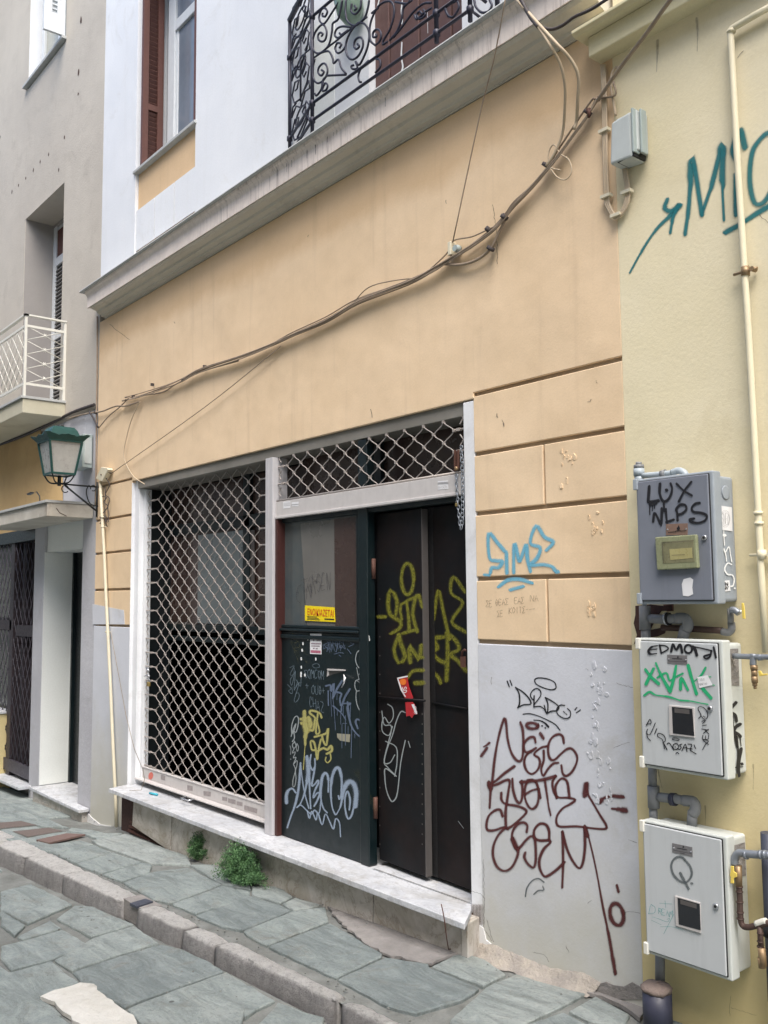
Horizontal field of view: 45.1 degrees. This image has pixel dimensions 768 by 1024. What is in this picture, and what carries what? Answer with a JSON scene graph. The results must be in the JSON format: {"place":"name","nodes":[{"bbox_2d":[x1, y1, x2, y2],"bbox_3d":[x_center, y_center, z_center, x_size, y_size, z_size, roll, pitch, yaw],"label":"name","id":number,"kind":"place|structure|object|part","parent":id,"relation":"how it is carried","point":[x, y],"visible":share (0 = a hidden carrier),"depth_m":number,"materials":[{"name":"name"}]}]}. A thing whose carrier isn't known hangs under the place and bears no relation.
{"place":"outdoors","nodes":[
{"label":"outdoors","id":0,"kind":"place"},
{"bbox_2d":[0,866,326,1023],"bbox_3d":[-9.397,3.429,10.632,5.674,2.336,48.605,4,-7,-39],"label":"road","id":1,"kind":"structure","parent":0,"point":[109,959],"depth_m":4.66,"materials":[{"name":"stone"}]},
{"bbox_2d":[40,982,136,1023],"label":"cement patch","id":2,"kind":"object","parent":1,"relation":"on","point":[83,1003],"visible":1,"depth_m":4.24,"materials":[{"name":"beige concrete"}]},
{"bbox_2d":[0,831,399,1023],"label":"kerb","id":3,"kind":"structure","parent":1,"relation":"on","point":[79,885],"depth_m":5.01,"materials":[{"name":"stone"}]},
{"bbox_2d":[123,894,161,925],"bbox_3d":[-1.462,2.415,5.590,0.120,0.115,0.275,4,-7,-39],"label":"kerb filling","id":4,"kind":"object","parent":3,"relation":"on","point":[130,913],"visible":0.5,"depth_m":5.59,"materials":[{"name":"grey concrete"}]},
{"bbox_2d":[130,899,152,908],"bbox_3d":[-1.460,2.354,5.558,0.093,0.018,0.125,-5,-7,40],"label":"slate insert","id":5,"kind":"object","parent":4,"relation":"on","point":[139,903],"visible":1,"depth_m":5.54,"materials":[{"name":"grey stone"}]},
{"bbox_2d":[4,802,582,1021],"bbox_3d":[-1.878,2.487,5.945,1.695,0.392,7.033,4,-7,-39],"label":"grit","id":6,"kind":"object","parent":1,"relation":"on","point":[388,1008],"visible":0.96,"depth_m":5.00,"materials":[{"name":"grey gravel"}]},
{"bbox_2d":[0,787,681,1023],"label":"sidewalk","id":7,"kind":"structure","parent":0,"point":[302,932],"depth_m":4.85,"materials":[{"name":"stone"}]},
{"bbox_2d":[0,821,37,829],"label":"utility cover","id":8,"kind":"object","parent":7,"relation":"on","point":[14,824],"visible":1,"depth_m":7.99,"materials":[{"name":"metal"}]},
{"bbox_2d":[13,828,63,837],"bbox_3d":[-2.865,2.661,7.661,0.326,0.056,0.359,4,-7,-39],"label":"utility cover","id":9,"kind":"object","parent":7,"relation":"on","point":[29,833],"visible":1,"depth_m":7.63,"materials":[{"name":"metal"}]},
{"bbox_2d":[0,0,105,821],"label":"house","id":10,"kind":"structure","parent":7,"relation":"on","point":[52,69],"depth_m":9.78,"materials":[{"name":"grey paint"}]},
{"bbox_2d":[27,491,39,500],"bbox_3d":[-3.513,-0.141,9.283,0.030,0.131,0.389,4,-7,-39],"label":"lamp arm","id":11,"kind":"object","parent":10,"relation":"attached to","point":[30,493],"visible":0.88,"depth_m":9.33},
{"bbox_2d":[22,0,66,89],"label":"window","id":12,"kind":"structure","parent":10,"relation":"in","point":[54,36],"depth_m":9.99,"materials":[{"name":"white"}]},
{"bbox_2d":[0,403,94,445],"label":"dark cables","id":13,"kind":"object","parent":10,"relation":"attached to","point":[52,422],"visible":1,"depth_m":9.67,"materials":[{"name":"brown plastic"}]},
{"bbox_2d":[50,217,63,399],"bbox_3d":[-3.398,-2.221,10.427,0.280,2.500,1.220,4,-7,-39],"label":"balcony door","id":14,"kind":"structure","parent":10,"relation":"in","point":[58,228],"depth_m":10.72,"materials":[{"name":"white paint"}]},
{"bbox_2d":[68,552,82,783],"bbox_3d":[-2.962,1.584,9.378,0.060,2.400,1.035,4,-7,-39],"label":"door","id":15,"kind":"structure","parent":10,"relation":"in","point":[74,704],"depth_m":9.71,"materials":[{"name":"green paint"}]},
{"bbox_2d":[77,434,92,470],"bbox_3d":[-2.895,-0.569,8.868,0.099,0.322,0.284,4,-7,-39],"label":"junction box","id":16,"kind":"object","parent":10,"relation":"attached to","point":[85,461],"visible":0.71,"depth_m":8.76,"materials":[{"name":"grey plastic"}]},
{"bbox_2d":[95,316,97,504],"bbox_3d":[-2.721,-0.962,8.748,0.015,1.828,0.059,4,-7,-39],"label":"joint conduit","id":17,"kind":"object","parent":10,"relation":"attached to","point":[96,405],"visible":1,"depth_m":8.75,"materials":[{"name":"grey metal"}]},
{"bbox_2d":[36,833,84,843],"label":"terracotta slab","id":18,"kind":"structure","parent":7,"relation":"on","point":[58,838],"depth_m":7.35,"materials":[{"name":"stone"}]},
{"bbox_2d":[184,831,212,864],"bbox_3d":[-1.297,2.368,6.582,0.369,0.216,0.190,-5,-7,41],"label":"weed","id":19,"kind":"object","parent":7,"relation":"on","point":[196,852],"visible":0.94,"depth_m":6.56,"materials":[{"name":"green plant"}]},
{"bbox_2d":[211,838,272,889],"bbox_3d":[-0.925,2.257,5.963,0.276,0.300,0.595,4,-7,-39],"label":"weed","id":20,"kind":"object","parent":7,"relation":"on","point":[241,869],"visible":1,"depth_m":5.91,"materials":[{"name":"green plant"}]},
{"bbox_2d":[79,0,642,1006],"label":"shop building","id":21,"kind":"structure","parent":7,"relation":"on","point":[485,796],"depth_m":5.46,"materials":[{"name":"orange paint"}]},
{"bbox_2d":[30,425,97,516],"bbox_3d":[-2.888,-0.378,8.481,0.589,0.824,0.413,4,-7,-39],"label":"wall lantern","id":22,"kind":"object","parent":21,"relation":"attached to","point":[59,448],"depth_m":8.37,"materials":[{"name":"green metal"}]},
{"bbox_2d":[96,467,117,826],"bbox_3d":[-2.464,1.159,8.220,0.056,3.173,0.546,4,-7,-39],"label":"cream pole","id":23,"kind":"object","parent":21,"relation":"attached to","point":[103,474],"visible":0.86,"depth_m":8.23,"materials":[{"name":"beige metal"}]},
{"bbox_2d":[100,472,111,526],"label":"tangled wires","id":24,"kind":"object","parent":23,"relation":"attached to","point":[106,504],"visible":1,"depth_m":8.39,"materials":[{"name":"grey plastic"}]},
{"bbox_2d":[110,632,144,790],"bbox_3d":[-2.086,1.642,7.639,0.169,1.258,1.274,2,-6,-25],"label":"loose wire","id":25,"kind":"object","parent":23,"relation":"attached to","point":[127,720],"visible":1,"depth_m":7.66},
{"bbox_2d":[133,0,196,251],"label":"window","id":26,"kind":"structure","parent":21,"relation":"in","point":[166,170],"depth_m":8.25,"materials":[{"name":"white paint"}]},
{"bbox_2d":[167,465,302,799],"bbox_3d":[-1.227,0.934,7.288,0.062,2.600,2.320,4,-7,-39],"label":"shop window","id":27,"kind":"structure","parent":21,"relation":"in","point":[294,481],"depth_m":7.39,"materials":[{"name":"glass"}]},
{"bbox_2d":[310,634,321,653],"bbox_3d":[-0.434,0.837,5.870,0.002,0.131,0.127,4,-7,-39],"label":"notice","id":28,"kind":"object","parent":21,"relation":"attached to","point":[315,646],"visible":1,"depth_m":5.87,"materials":[{"name":"white paper"}]},
{"bbox_2d":[305,605,334,621],"bbox_3d":[-0.409,0.646,5.884,0.004,0.103,0.331,4,-7,-39],"label":"rent card","id":29,"kind":"object","parent":21,"relation":"attached to","point":[319,613],"visible":1,"depth_m":5.88,"materials":[{"name":"yellow paper"}]},
{"bbox_2d":[334,0,363,25],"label":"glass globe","id":30,"kind":"object","parent":21,"relation":"attached to","point":[353,19],"visible":0.55,"depth_m":5.69,"materials":[{"name":"glass"}]},
{"bbox_2d":[94,81,616,413],"bbox_3d":[-0.839,-1.413,6.446,0.046,0.627,5.966,4,-7,-39],"label":"cable bundle","id":31,"kind":"object","parent":21,"relation":"attached to","point":[504,218],"visible":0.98,"depth_m":5.12,"materials":[{"name":"brown rubber"}]},
{"bbox_2d":[89,411,98,427],"bbox_3d":[-2.742,-0.875,8.730,0.018,0.193,0.225,4,-7,-39],"label":"black lead","id":32,"kind":"object","parent":31,"relation":"hanging from","point":[93,418],"visible":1,"depth_m":8.71,"materials":[{"name":"black rubber"}]},
{"bbox_2d":[67,401,138,418],"bbox_3d":[-2.634,-0.943,8.612,0.014,0.127,1.669,4,-7,-39],"label":"cable","id":33,"kind":"object","parent":31,"relation":"attached to","point":[105,409],"visible":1,"depth_m":8.49,"materials":[{"name":"rubber"}]},
{"bbox_2d":[98,397,129,427],"bbox_3d":[-2.452,-0.897,8.385,0.012,0.184,0.675,4,-7,-39],"label":"cable","id":34,"kind":"object","parent":31,"relation":"attached to","point":[113,412],"visible":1,"depth_m":8.38,"materials":[{"name":"rubber"}]},
{"bbox_2d":[123,401,144,484],"bbox_3d":[-2.160,-0.580,8.002,0.009,0.735,0.439,4,-7,-39],"label":"droop cable","id":35,"kind":"object","parent":31,"relation":"hanging from","point":[125,444],"visible":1,"depth_m":8.09,"materials":[{"name":"beige plastic"}]},
{"bbox_2d":[111,346,280,473],"bbox_3d":[-1.585,-0.733,7.310,0.007,0.570,2.811,4,-7,-39],"label":"guy wire","id":36,"kind":"object","parent":31,"relation":"hanging from","point":[201,409],"visible":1,"depth_m":7.06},
{"bbox_2d":[355,278,410,300],"bbox_3d":[0.013,-1.317,5.391,0.007,0.082,0.640,4,-7,-39],"label":"arched wire","id":37,"kind":"object","parent":31,"relation":"attached to","point":[381,283],"visible":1,"depth_m":5.42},
{"bbox_2d":[519,5,566,166],"bbox_3d":[0.769,-2.038,4.333,0.231,0.726,0.240,4,-7,-39],"label":"falling cable","id":38,"kind":"object","parent":31,"relation":"attached to","point":[564,87],"visible":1,"depth_m":4.27,"materials":[{"name":"beige plastic"}]},
{"bbox_2d":[519,0,537,27],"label":"falling cable","id":39,"kind":"object","parent":38,"relation":"attached to","point":[525,8],"visible":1,"depth_m":4.31,"materials":[{"name":"grey rubber"}]},
{"bbox_2d":[516,0,579,129],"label":"falling cable","id":40,"kind":"object","parent":31,"relation":"attached to","point":[557,44],"visible":1,"depth_m":4.21,"materials":[{"name":"beige rubber"}]},
{"bbox_2d":[548,144,571,179],"bbox_3d":[0.836,-1.665,4.396,0.007,0.205,0.145,4,-7,-39],"label":"ring cable","id":41,"kind":"object","parent":31,"relation":"attached to","point":[551,168],"visible":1,"depth_m":4.40,"materials":[{"name":"beige plastic"}]},
{"bbox_2d":[586,108,590,117],"bbox_3d":[0.945,-1.841,4.269,0.022,0.042,0.022,1,-6,-17],"label":"dangling plug","id":42,"kind":"object","parent":31,"relation":"hanging from","point":[588,110],"visible":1,"depth_m":4.26,"materials":[{"name":"brown metal"}]},
{"bbox_2d":[610,66,618,116],"bbox_3d":[1.049,-1.908,4.194,0.013,0.232,0.056,4,-7,-39],"label":"curl cable","id":43,"kind":"object","parent":31,"relation":"attached to","point":[612,93],"visible":0.81,"depth_m":4.20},
{"bbox_2d":[596,0,672,101],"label":"service cable","id":44,"kind":"object","parent":31,"relation":"attached to","point":[639,42],"visible":1,"depth_m":3.96,"materials":[{"name":"brown plastic"}]},
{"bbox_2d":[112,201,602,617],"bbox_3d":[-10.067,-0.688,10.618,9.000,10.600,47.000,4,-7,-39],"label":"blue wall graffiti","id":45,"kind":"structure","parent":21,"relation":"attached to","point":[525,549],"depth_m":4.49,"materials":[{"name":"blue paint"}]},
{"bbox_2d":[287,0,499,147],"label":"balcony railing","id":46,"kind":"object","parent":21,"relation":"on","point":[437,31],"visible":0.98,"depth_m":5.70,"materials":[{"name":"black metal"}]},
{"bbox_2d":[397,676,417,717],"bbox_3d":[0.131,1.038,5.207,0.009,0.232,0.195,3,-6,-34],"label":"flyer","id":47,"kind":"object","parent":21,"relation":"attached to","point":[411,711],"visible":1,"depth_m":5.20,"materials":[{"name":"red paper"}]},
{"bbox_2d":[375,0,461,87],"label":"balcony door","id":48,"kind":"structure","parent":21,"relation":"in","point":[383,16],"depth_m":5.50,"materials":[{"name":"brown paint"}]},
{"bbox_2d":[448,241,461,255],"bbox_3d":[0.384,-1.419,4.965,0.046,0.075,0.079,4,-7,-39],"label":"insulator","id":49,"kind":"object","parent":21,"relation":"attached to","point":[453,248],"visible":0.84,"depth_m":4.97,"materials":[{"name":"white ceramic"}]},
{"bbox_2d":[455,445,464,529],"bbox_3d":[0.400,-0.129,4.864,0.026,0.450,0.066,4,-7,-39],"label":"chain","id":50,"kind":"object","parent":21,"relation":"hanging from","point":[458,509],"visible":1,"depth_m":4.85,"materials":[{"name":"silver metal"}]},
{"bbox_2d":[452,0,505,241],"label":"hanging wire","id":51,"kind":"object","parent":21,"relation":"hanging from","point":[479,119],"visible":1,"depth_m":4.76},
{"bbox_2d":[542,0,607,30],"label":"falling cable","id":52,"kind":"object","parent":21,"relation":"attached to","point":[597,5],"visible":0.92,"depth_m":4.12,"materials":[{"name":"brown plastic"}]},
{"bbox_2d":[327,906,458,965],"bbox_3d":[-0.045,2.237,4.919,0.344,0.049,1.100,4,-7,-39],"label":"cement strip","id":53,"kind":"object","parent":7,"relation":"on","point":[390,943],"visible":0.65,"depth_m":4.74,"materials":[{"name":"grey concrete"}]},
{"bbox_2d":[441,904,450,949],"bbox_3d":[0.312,2.038,4.538,0.034,0.263,0.179,-2,-6,17],"label":"rusty rod","id":54,"kind":"object","parent":53,"relation":"on","point":[445,927],"visible":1,"depth_m":4.47,"materials":[{"name":"brown metal"}]},
{"bbox_2d":[587,991,642,1021],"bbox_3d":[0.986,2.088,3.930,0.247,0.028,0.303,-2,-5,14],"label":"mortar strip","id":55,"kind":"object","parent":7,"relation":"on","point":[634,1011],"visible":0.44,"depth_m":3.90,"materials":[{"name":"grey concrete"}]},
{"bbox_2d":[640,979,672,1023],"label":"pipe stub","id":56,"kind":"object","parent":7,"relation":"on","point":[657,1001],"visible":1,"depth_m":3.65,"materials":[{"name":"blue metal"}]},
{"bbox_2d":[571,0,767,1023],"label":"house","id":57,"kind":"structure","parent":7,"relation":"on","point":[685,390],"depth_m":3.82,"materials":[{"name":"yellow paint"}]},
{"bbox_2d":[598,64,633,219],"bbox_3d":[1.043,-1.690,4.181,0.028,0.757,0.162,4,-7,-39],"label":"pipe","id":58,"kind":"object","parent":57,"relation":"attached to","point":[607,195],"visible":0.98,"depth_m":4.21,"materials":[{"name":"beige paint"}]},
{"bbox_2d":[611,108,647,168],"bbox_3d":[1.083,-1.642,4.080,0.103,0.217,0.150,4,-7,-39],"label":"junction box","id":59,"kind":"object","parent":57,"relation":"attached to","point":[629,142],"visible":1,"depth_m":4.04,"materials":[{"name":"grey plastic"}]},
{"bbox_2d":[633,462,700,980],"bbox_3d":[1.165,0.846,3.767,0.058,2.144,0.262,4,-7,-39],"label":"gas riser","id":60,"kind":"object","parent":57,"relation":"attached to","point":[656,796],"visible":0.85,"depth_m":3.78,"materials":[{"name":"grey metal"}]},
{"bbox_2d":[633,470,736,603],"bbox_3d":[1.205,0.111,3.712,0.199,0.513,0.356,4,-7,-39],"label":"meter cabinet","id":61,"kind":"object","parent":57,"relation":"attached to","point":[686,541],"visible":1,"depth_m":3.62,"materials":[{"name":"grey metal"}]},
{"bbox_3d":[1.140,0.106,3.662,0.036,0.486,0.324,4,-7,-39],"label":"door","id":62,"kind":"part","parent":61,"relation":"part of","materials":[{"name":"metal"}]},
{"bbox_2d":[635,637,745,779],"bbox_3d":[1.215,0.763,3.663,0.179,0.520,0.381,4,-7,-39],"label":"meter cabinet","id":63,"kind":"object","parent":57,"relation":"attached to","point":[692,710],"visible":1,"depth_m":3.57,"materials":[{"name":"white metal"}]},
{"bbox_3d":[1.153,0.757,3.614,0.021,0.490,0.350,4,-7,-39],"label":"door","id":64,"kind":"part","parent":63,"relation":"part of","materials":[{"name":"metal"}]},
{"bbox_2d":[732,653,767,688],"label":"gas tap","id":65,"kind":"object","parent":63,"relation":"attached to","point":[753,658],"visible":1,"depth_m":3.46,"materials":[{"name":"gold metal"}]},
{"bbox_2d":[639,818,750,980],"bbox_3d":[1.213,1.486,3.607,0.179,0.518,0.374,4,-7,-39],"label":"meter cabinet","id":66,"kind":"object","parent":57,"relation":"attached to","point":[691,905],"visible":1,"depth_m":3.52,"materials":[{"name":"white metal"}]},
{"bbox_3d":[1.150,1.481,3.558,0.021,0.490,0.342,4,-7,-39],"label":"door","id":67,"kind":"part","parent":66,"relation":"part of","materials":[{"name":"metal"}]},
{"bbox_2d":[730,849,767,968],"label":"gas tap","id":68,"kind":"object","parent":66,"relation":"attached to","point":[759,925],"visible":1,"depth_m":3.40,"materials":[{"name":"grey metal"}]},
{"bbox_2d":[660,603,745,635],"bbox_3d":[1.283,0.428,3.695,0.062,0.130,0.408,3,-6,-33],"label":"pipe","id":69,"kind":"object","parent":57,"relation":"attached to","point":[731,629],"visible":0.94,"depth_m":3.62,"materials":[{"name":"grey metal"}]},
{"bbox_2d":[727,4,767,652],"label":"gas pipe","id":70,"kind":"object","parent":57,"relation":"attached to","point":[761,554],"visible":1,"depth_m":3.61,"materials":[{"name":"beige metal"}]},
{"bbox_2d":[760,831,767,995],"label":"downpipe","id":71,"kind":"object","parent":57,"relation":"attached to","point":[764,840],"visible":0.78,"depth_m":3.39,"materials":[{"name":"grey metal"}]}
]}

